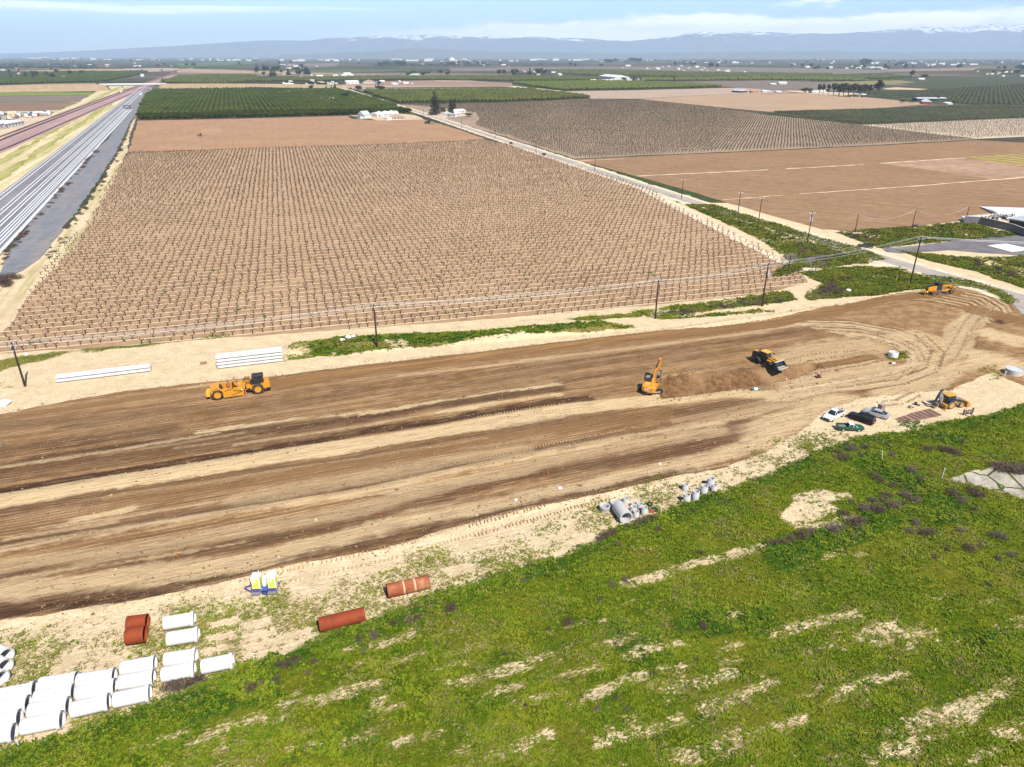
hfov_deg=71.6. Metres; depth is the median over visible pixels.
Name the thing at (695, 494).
manhole ring
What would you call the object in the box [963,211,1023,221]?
block wall
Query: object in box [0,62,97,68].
treeline
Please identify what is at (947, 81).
field
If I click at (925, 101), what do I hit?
barn
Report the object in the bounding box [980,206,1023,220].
warehouse
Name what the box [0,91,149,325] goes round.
path
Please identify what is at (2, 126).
warehouse
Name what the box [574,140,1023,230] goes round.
field
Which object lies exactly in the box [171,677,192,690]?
dry bush
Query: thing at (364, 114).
barn
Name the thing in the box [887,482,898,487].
dry bush
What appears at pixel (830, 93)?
field
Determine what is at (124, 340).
weeds
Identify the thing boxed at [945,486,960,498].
dry bush
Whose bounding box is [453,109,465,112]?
barn
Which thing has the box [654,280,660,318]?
utility pole
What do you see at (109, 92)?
field
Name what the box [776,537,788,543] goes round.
dry bush
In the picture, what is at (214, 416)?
track marks
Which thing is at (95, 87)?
embankment
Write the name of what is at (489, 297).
power line
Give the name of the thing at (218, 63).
field
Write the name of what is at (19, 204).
white rail
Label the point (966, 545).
dry bush
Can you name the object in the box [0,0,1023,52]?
sky
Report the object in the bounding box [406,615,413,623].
dry bush
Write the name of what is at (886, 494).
dry bush
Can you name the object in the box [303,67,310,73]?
tree
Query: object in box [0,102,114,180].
field
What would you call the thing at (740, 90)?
shed
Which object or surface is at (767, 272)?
utility pole
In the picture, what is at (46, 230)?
path
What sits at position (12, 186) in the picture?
white rail
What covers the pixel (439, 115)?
field
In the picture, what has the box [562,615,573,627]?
dry bush
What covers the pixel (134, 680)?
concrete pipe
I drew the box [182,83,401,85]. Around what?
road
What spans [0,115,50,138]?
field
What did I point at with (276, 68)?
tree
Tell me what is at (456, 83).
field
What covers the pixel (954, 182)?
path
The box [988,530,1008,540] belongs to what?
dry bush
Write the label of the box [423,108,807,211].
power line
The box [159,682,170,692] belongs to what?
dry bush
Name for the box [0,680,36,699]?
concrete pipe
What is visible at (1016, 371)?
standpipe tank
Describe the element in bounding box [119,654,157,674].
concrete pipe
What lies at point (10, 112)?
parked trailer
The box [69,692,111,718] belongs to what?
concrete pipe
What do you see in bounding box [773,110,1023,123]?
field
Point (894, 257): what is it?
road shoulder
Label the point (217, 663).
concrete pipe
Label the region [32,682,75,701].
concrete pipe
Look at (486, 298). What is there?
power line
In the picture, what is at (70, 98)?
field
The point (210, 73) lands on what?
field
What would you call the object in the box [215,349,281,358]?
concrete beam
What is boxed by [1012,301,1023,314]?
path
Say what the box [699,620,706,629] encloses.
dry bush
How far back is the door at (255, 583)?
83.90 m
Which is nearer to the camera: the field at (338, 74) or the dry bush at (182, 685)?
the dry bush at (182, 685)
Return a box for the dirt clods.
[0,288,1023,624]
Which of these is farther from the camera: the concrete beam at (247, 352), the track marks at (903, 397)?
the concrete beam at (247, 352)
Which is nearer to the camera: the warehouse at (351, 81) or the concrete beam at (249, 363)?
the concrete beam at (249, 363)
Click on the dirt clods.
(438, 448)
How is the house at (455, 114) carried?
on the vineyard ground at (472, 120)
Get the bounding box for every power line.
[0,238,1023,346]
[1,236,1015,342]
[2,237,1004,343]
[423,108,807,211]
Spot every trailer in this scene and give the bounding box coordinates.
[7,111,16,114]
[244,582,279,595]
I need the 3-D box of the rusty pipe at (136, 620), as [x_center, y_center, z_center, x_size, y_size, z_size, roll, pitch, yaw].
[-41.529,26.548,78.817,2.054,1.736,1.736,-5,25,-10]
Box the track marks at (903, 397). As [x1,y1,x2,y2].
[876,392,920,405]
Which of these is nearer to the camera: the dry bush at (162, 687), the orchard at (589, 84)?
the dry bush at (162, 687)
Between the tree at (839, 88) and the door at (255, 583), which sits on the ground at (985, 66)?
the tree at (839, 88)
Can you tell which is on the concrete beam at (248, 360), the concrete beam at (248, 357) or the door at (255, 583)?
the concrete beam at (248, 357)
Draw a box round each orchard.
[0,70,147,83]
[137,86,403,113]
[161,74,598,82]
[165,74,256,82]
[364,87,589,102]
[513,79,721,89]
[545,69,832,76]
[640,76,865,80]
[760,73,910,78]
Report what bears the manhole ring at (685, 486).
on the ground at (94, 553)
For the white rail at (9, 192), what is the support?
on the railway ballast at (7, 199)
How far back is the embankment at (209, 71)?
2553.69 m
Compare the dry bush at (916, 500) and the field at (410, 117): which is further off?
the field at (410, 117)
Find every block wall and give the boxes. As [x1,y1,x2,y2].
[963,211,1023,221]
[963,216,1023,235]
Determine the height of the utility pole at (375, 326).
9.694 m
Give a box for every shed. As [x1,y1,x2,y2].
[732,89,746,92]
[912,97,938,100]
[1008,215,1023,226]
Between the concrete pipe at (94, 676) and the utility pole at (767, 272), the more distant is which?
the utility pole at (767, 272)
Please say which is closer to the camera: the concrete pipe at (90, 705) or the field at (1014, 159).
the concrete pipe at (90, 705)
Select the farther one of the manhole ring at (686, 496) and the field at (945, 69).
the field at (945, 69)
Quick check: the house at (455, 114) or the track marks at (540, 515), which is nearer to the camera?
the track marks at (540, 515)
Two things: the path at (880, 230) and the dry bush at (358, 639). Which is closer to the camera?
the dry bush at (358, 639)
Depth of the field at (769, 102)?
980.46 m
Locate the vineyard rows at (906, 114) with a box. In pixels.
[774,104,1023,123]
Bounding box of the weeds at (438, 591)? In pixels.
[0,319,1023,766]
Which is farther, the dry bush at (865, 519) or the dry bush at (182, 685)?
the dry bush at (865, 519)
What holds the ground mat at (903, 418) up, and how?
on the ground at (94, 553)
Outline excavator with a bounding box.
[638,358,662,394]
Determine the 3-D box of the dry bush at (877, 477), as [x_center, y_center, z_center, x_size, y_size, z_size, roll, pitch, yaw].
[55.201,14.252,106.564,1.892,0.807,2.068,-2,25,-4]
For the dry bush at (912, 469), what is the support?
on the ground at (94, 553)
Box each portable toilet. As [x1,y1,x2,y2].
[250,570,261,588]
[266,571,277,587]
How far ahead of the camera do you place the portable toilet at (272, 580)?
84.03 m
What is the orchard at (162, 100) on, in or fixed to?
on the field at (234, 116)
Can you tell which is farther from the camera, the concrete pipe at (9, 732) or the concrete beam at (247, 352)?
the concrete beam at (247, 352)
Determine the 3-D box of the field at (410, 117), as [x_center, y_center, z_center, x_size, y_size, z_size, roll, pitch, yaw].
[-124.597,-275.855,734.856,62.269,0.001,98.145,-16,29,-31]
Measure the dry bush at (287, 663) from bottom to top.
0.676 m
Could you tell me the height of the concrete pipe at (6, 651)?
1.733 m
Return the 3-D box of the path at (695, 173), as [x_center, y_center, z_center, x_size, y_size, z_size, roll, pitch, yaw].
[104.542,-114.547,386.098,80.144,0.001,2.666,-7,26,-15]
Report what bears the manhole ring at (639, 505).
on the ground at (94, 553)
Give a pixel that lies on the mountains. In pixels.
(997, 37)
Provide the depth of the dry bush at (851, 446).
114.96 m
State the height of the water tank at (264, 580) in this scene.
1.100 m
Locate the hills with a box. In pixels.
[273,48,1023,58]
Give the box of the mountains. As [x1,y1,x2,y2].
[0,23,1023,57]
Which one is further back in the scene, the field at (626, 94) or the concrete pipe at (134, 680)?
the field at (626, 94)
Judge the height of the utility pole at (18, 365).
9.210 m
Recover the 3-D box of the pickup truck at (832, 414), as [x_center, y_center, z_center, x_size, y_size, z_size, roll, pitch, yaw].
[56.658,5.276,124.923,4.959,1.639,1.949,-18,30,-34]
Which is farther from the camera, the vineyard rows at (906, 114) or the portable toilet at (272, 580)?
the vineyard rows at (906, 114)
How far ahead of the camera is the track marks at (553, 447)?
115.84 m
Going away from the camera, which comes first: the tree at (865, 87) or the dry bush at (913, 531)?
the dry bush at (913, 531)
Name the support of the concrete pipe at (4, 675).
on the ground at (94, 553)
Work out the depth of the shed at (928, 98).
998.53 m
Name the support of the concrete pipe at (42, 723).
on the ground at (94, 553)
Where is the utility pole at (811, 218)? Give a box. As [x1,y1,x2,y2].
[807,211,813,241]
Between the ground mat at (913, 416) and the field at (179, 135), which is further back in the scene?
the field at (179, 135)
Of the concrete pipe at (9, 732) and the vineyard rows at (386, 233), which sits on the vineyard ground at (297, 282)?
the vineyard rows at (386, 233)
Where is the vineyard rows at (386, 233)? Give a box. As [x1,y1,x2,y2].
[4,193,804,344]
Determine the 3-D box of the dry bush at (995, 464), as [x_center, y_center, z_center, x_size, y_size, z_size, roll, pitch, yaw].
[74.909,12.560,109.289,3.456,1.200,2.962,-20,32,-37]
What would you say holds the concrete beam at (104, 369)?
on the concrete beam at (103, 373)
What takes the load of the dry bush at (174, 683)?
on the ground at (94, 553)
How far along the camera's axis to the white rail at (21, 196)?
389.41 m
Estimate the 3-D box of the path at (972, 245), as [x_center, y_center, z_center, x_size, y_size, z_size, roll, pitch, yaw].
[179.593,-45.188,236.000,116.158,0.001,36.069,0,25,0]
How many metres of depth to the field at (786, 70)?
3178.86 m
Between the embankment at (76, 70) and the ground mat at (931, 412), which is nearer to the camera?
the ground mat at (931, 412)
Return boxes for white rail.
[0,87,140,196]
[0,87,141,200]
[0,87,144,211]
[0,89,142,215]
[0,92,141,223]
[0,92,142,227]
[0,109,126,234]
[0,109,127,238]
[0,109,128,242]
[0,109,129,245]
[0,109,131,250]
[0,110,131,254]
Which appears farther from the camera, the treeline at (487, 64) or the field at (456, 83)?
the treeline at (487, 64)
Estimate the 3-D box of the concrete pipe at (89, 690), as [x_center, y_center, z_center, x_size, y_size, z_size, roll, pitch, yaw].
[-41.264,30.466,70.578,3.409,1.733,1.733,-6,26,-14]
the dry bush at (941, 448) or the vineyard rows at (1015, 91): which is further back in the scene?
the vineyard rows at (1015, 91)
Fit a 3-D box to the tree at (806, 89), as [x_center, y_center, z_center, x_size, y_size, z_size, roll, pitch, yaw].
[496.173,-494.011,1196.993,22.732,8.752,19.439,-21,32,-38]
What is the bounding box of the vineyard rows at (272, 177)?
[92,139,657,214]
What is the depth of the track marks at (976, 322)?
166.31 m
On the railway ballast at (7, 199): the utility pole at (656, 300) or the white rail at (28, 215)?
the white rail at (28, 215)
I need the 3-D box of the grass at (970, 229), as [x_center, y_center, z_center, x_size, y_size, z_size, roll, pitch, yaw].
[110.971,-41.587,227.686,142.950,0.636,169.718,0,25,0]
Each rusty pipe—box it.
[123,625,147,645]
[125,613,149,628]
[318,607,365,632]
[385,574,429,597]
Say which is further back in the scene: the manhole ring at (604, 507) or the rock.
the rock
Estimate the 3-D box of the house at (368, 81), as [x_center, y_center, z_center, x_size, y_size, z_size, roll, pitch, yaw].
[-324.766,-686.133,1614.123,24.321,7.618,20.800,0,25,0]
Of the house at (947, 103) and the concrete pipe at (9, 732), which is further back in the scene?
the house at (947, 103)
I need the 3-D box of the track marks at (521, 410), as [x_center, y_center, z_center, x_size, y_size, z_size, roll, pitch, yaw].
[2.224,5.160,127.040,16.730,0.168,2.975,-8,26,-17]
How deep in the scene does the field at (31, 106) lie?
883.28 m
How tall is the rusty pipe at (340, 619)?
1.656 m
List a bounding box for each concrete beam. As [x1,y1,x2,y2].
[55,365,150,378]
[56,363,150,375]
[56,368,150,381]
[59,367,150,378]
[215,348,281,355]
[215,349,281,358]
[216,347,280,354]
[216,352,281,361]
[216,355,282,364]
[217,358,282,367]
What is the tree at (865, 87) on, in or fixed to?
on the ground at (985, 66)
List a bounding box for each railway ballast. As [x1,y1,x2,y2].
[0,68,192,152]
[0,86,152,248]
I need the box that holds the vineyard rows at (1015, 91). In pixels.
[844,83,1023,104]
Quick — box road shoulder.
[299,76,1023,302]
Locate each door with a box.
[252,579,259,588]
[267,579,274,587]
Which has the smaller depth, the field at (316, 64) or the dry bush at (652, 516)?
the dry bush at (652, 516)
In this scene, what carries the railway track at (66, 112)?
on the railway ballast at (12, 140)
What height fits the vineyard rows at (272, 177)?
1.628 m
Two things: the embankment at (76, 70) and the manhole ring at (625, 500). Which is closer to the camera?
the manhole ring at (625, 500)
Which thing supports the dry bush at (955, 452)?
on the ground at (94, 553)
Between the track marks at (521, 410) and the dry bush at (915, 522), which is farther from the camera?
the track marks at (521, 410)
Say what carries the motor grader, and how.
on the ground at (94, 553)
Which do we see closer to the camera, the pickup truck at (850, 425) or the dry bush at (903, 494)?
the dry bush at (903, 494)
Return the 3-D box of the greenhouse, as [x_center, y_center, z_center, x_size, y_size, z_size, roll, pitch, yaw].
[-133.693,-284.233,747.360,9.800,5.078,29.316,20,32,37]
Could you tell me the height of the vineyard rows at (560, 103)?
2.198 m
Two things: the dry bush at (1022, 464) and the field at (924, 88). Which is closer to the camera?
the dry bush at (1022, 464)
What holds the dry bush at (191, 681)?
on the ground at (94, 553)
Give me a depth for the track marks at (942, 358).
143.22 m
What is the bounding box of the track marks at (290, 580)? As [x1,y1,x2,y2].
[239,509,524,593]
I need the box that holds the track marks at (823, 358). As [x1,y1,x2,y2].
[787,350,861,364]
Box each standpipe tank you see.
[888,350,898,357]
[1004,366,1023,376]
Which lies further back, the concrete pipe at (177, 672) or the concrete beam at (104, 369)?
the concrete beam at (104, 369)
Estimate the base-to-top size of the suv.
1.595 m
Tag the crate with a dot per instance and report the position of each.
(882, 405)
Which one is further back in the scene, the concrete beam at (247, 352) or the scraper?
the concrete beam at (247, 352)
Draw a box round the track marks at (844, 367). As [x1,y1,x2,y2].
[802,357,882,375]
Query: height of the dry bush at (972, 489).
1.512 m
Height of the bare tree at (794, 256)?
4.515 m
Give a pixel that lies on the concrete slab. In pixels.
(1010, 248)
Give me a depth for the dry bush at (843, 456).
111.55 m
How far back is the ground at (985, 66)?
3705.13 m
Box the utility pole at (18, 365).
[10,341,25,386]
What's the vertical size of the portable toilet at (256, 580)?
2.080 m
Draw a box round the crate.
[877,402,886,409]
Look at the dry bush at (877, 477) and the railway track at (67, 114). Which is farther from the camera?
the railway track at (67, 114)
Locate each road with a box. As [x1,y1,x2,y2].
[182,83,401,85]
[300,76,1023,301]
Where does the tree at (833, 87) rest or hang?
on the ground at (985, 66)
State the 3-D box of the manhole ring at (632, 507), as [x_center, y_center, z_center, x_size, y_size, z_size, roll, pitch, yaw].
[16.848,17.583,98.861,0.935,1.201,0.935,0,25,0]
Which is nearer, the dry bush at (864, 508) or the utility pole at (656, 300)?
the dry bush at (864, 508)
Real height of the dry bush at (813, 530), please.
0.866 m
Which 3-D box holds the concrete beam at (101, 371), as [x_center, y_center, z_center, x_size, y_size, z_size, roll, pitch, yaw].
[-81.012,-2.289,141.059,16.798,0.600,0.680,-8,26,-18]
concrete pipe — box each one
[0,643,14,664]
[0,655,13,670]
[0,668,9,684]
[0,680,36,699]
[0,694,31,713]
[0,708,23,725]
[0,722,18,743]
[18,710,65,735]
[26,695,72,716]
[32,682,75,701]
[37,670,79,689]
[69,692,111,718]
[75,667,117,687]
[75,677,117,700]
[112,684,152,708]
[117,668,156,690]
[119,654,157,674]
[160,660,196,682]
[162,611,196,630]
[163,647,198,666]
[165,626,200,646]
[200,652,234,673]
[612,501,632,522]
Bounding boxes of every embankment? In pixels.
[0,84,110,91]
[1,69,122,71]
[158,83,444,88]
[177,69,383,74]
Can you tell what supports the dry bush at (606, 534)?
on the ground at (94, 553)
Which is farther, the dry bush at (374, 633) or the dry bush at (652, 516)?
the dry bush at (652, 516)
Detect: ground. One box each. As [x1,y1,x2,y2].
[0,58,1023,248]
[0,140,807,352]
[0,203,1023,766]
[403,99,971,158]
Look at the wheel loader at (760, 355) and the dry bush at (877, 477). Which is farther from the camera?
the wheel loader at (760, 355)
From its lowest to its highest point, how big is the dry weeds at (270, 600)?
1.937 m
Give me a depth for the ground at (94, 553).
105.03 m
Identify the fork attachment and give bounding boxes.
[962,407,974,415]
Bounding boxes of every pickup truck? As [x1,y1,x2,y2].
[822,408,845,421]
[836,421,864,431]
[857,242,873,247]
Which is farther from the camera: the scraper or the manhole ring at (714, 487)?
the scraper
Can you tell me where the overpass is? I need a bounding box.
[104,83,165,89]
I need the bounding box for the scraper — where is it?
[206,372,270,399]
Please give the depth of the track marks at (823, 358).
150.68 m
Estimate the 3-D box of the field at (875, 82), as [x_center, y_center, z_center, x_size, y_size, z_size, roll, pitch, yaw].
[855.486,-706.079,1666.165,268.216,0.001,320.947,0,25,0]
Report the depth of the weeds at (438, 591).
79.31 m
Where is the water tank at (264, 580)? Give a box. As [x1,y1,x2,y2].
[262,575,266,585]
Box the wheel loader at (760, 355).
[750,348,788,369]
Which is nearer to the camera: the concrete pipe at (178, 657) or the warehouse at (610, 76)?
the concrete pipe at (178, 657)
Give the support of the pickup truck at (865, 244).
on the ground at (94, 553)
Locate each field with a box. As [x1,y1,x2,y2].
[0,83,94,91]
[0,86,133,192]
[0,87,127,163]
[0,92,94,95]
[0,95,89,101]
[0,102,77,110]
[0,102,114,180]
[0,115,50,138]
[3,110,59,112]
[80,87,120,105]
[122,68,178,71]
[128,116,485,151]
[138,90,411,119]
[170,72,253,74]
[177,61,254,66]
[254,73,511,75]
[265,69,420,71]
[283,63,338,66]
[342,80,511,86]
[352,114,423,119]
[356,87,488,90]
[436,112,469,117]
[449,66,908,73]
[510,86,558,90]
[563,88,790,98]
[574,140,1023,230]
[644,93,924,111]
[683,81,875,90]
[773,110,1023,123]
[786,90,857,96]
[828,80,911,84]
[837,83,1021,104]
[867,118,1023,138]
[877,75,1023,86]
[880,68,977,70]
[882,159,1023,178]
[883,87,923,89]
[964,153,1023,165]
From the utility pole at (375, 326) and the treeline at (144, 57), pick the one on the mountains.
the treeline at (144, 57)
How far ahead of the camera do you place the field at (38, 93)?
1183.64 m
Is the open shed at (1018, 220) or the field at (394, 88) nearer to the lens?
the open shed at (1018, 220)
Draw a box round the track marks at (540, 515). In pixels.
[468,489,609,536]
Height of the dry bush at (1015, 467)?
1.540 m
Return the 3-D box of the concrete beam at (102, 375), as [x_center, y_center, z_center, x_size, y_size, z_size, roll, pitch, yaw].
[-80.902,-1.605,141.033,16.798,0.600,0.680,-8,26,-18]
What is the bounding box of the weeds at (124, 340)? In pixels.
[29,142,759,344]
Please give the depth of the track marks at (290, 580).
90.44 m
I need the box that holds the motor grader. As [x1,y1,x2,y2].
[921,281,956,295]
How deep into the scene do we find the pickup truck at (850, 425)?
120.41 m
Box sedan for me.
[863,408,889,418]
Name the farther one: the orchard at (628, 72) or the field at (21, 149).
the orchard at (628, 72)
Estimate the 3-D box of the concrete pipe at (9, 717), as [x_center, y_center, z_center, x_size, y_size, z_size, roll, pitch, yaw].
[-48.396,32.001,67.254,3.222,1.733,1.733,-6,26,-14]
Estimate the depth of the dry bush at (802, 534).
93.43 m
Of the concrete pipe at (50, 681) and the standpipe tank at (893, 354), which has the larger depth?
the standpipe tank at (893, 354)
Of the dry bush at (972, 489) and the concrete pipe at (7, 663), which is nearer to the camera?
the concrete pipe at (7, 663)
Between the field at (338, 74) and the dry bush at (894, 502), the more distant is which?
the field at (338, 74)
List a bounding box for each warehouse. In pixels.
[0,120,24,128]
[0,123,4,129]
[344,80,358,83]
[599,74,629,79]
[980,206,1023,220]
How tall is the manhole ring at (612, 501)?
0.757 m
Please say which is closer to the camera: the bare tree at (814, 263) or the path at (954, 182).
the bare tree at (814, 263)
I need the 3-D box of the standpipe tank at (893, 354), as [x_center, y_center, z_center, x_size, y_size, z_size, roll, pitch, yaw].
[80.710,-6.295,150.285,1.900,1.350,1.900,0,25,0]
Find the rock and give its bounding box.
[0,399,10,406]
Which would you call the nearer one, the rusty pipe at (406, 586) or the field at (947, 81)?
the rusty pipe at (406, 586)
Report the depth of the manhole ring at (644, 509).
98.40 m
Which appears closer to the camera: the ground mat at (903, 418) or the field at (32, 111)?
the ground mat at (903, 418)
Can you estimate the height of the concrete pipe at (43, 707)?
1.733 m
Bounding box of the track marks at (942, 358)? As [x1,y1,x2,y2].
[836,325,944,393]
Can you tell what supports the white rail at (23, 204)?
on the railway ballast at (7, 199)
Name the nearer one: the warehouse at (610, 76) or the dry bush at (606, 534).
the dry bush at (606, 534)
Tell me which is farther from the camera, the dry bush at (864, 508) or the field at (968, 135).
the field at (968, 135)
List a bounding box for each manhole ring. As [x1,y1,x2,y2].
[599,502,609,512]
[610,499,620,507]
[623,496,628,504]
[630,504,636,513]
[633,509,638,518]
[637,502,642,509]
[641,505,647,514]
[682,482,688,491]
[683,492,690,502]
[692,489,699,500]
[700,483,707,493]
[707,476,714,487]
[711,483,717,492]
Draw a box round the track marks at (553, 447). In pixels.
[469,426,641,465]
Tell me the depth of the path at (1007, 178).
368.05 m
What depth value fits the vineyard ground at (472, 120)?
587.36 m
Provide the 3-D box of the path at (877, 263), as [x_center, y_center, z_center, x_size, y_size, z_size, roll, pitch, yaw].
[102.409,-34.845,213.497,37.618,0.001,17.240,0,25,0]
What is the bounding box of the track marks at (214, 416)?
[117,398,319,427]
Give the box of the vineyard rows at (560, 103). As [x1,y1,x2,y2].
[410,98,971,156]
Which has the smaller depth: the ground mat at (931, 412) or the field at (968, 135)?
the ground mat at (931, 412)
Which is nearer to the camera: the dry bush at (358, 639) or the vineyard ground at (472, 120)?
the dry bush at (358, 639)
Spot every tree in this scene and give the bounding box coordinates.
[270,66,279,70]
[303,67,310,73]
[428,89,440,114]
[448,99,454,115]
[781,253,799,263]
[799,87,812,92]
[804,257,825,273]
[832,83,836,94]
[836,83,844,95]
[845,84,853,94]
[853,83,858,94]
[857,84,862,93]
[862,84,868,93]
[873,80,884,93]
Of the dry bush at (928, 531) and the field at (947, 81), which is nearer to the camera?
the dry bush at (928, 531)
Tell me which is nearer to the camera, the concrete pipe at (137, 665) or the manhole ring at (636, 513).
the concrete pipe at (137, 665)
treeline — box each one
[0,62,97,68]
[9,58,1023,61]
[17,57,252,58]
[374,63,490,65]
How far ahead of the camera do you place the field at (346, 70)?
2970.00 m
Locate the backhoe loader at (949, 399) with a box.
[932,389,969,410]
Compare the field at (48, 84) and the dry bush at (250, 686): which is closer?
the dry bush at (250, 686)
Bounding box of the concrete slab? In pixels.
[987,244,1023,251]
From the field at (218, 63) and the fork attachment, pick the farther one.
the field at (218, 63)
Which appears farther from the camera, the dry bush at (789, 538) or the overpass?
the overpass
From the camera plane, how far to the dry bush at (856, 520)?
95.76 m
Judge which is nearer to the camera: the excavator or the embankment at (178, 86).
the excavator
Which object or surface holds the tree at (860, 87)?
on the ground at (985, 66)
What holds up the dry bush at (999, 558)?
on the ground at (94, 553)
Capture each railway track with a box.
[0,68,188,140]
[0,72,175,136]
[0,72,182,150]
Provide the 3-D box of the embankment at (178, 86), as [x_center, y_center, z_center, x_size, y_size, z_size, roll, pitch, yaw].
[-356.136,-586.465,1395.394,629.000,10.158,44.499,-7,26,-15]
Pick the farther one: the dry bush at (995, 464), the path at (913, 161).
the path at (913, 161)
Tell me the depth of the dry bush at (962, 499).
101.36 m
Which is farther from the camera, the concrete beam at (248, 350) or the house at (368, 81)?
the house at (368, 81)
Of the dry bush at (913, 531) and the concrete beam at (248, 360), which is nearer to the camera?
the dry bush at (913, 531)
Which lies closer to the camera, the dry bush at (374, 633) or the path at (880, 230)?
the dry bush at (374, 633)
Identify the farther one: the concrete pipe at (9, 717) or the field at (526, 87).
the field at (526, 87)
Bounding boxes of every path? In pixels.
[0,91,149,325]
[0,93,144,274]
[641,169,766,175]
[641,190,786,264]
[786,164,863,168]
[797,260,919,273]
[800,186,911,193]
[824,221,959,233]
[880,158,952,163]
[882,235,1023,255]
[916,180,988,185]
[990,177,1023,179]
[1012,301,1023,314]
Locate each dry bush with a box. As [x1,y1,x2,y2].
[8,273,24,278]
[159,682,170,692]
[164,679,183,692]
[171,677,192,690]
[183,674,198,687]
[192,672,207,682]
[243,682,255,692]
[282,657,293,668]
[289,655,300,662]
[355,635,362,642]
[369,629,379,641]
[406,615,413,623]
[444,603,456,611]
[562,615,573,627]
[600,530,611,537]
[646,514,658,520]
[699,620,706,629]
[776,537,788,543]
[786,534,798,542]
[795,527,810,540]
[806,526,818,534]
[824,521,842,533]
[837,451,851,460]
[837,509,849,516]
[845,443,855,450]
[845,515,864,528]
[853,514,867,523]
[856,500,875,512]
[860,443,870,448]
[871,502,886,512]
[872,475,885,482]
[879,490,895,497]
[885,499,902,507]
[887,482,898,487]
[899,489,914,499]
[903,526,914,533]
[905,464,918,473]
[909,518,921,526]
[911,496,922,504]
[918,525,936,536]
[921,444,933,452]
[937,445,948,451]
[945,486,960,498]
[948,447,962,455]
[956,496,971,503]
[962,542,977,553]
[964,484,986,498]
[988,460,1006,472]
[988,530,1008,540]
[993,555,1004,560]
[994,461,1020,473]
[1006,463,1023,474]
[1010,460,1023,470]
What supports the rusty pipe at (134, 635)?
on the ground at (94, 553)
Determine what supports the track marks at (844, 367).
on the ground at (94, 553)
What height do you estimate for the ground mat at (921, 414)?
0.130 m
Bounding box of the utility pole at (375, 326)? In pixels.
[373,304,377,346]
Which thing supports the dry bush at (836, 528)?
on the ground at (94, 553)
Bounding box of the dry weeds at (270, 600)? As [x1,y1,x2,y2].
[0,242,1023,766]
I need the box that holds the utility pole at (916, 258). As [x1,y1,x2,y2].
[910,237,924,282]
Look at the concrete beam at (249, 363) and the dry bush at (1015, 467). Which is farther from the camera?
the concrete beam at (249, 363)
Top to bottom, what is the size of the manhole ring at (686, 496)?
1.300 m
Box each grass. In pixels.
[0,242,1023,766]
[670,203,1023,354]
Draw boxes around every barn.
[357,111,370,118]
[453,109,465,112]
[921,98,931,103]
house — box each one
[363,80,374,82]
[389,115,404,119]
[442,110,460,116]
[939,102,952,104]
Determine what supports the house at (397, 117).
on the ground at (985, 66)
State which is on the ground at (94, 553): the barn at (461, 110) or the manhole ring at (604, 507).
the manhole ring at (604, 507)
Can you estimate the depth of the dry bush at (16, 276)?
202.69 m
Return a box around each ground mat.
[895,415,914,422]
[905,413,922,420]
[912,411,931,418]
[921,409,941,417]
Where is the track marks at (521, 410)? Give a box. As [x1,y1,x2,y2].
[478,402,569,422]
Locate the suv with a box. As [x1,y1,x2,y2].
[847,411,876,424]
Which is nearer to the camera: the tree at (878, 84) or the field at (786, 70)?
the tree at (878, 84)
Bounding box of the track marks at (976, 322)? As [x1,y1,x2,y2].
[940,298,1004,360]
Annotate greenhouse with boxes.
[371,110,397,116]
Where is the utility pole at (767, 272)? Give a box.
[761,263,770,306]

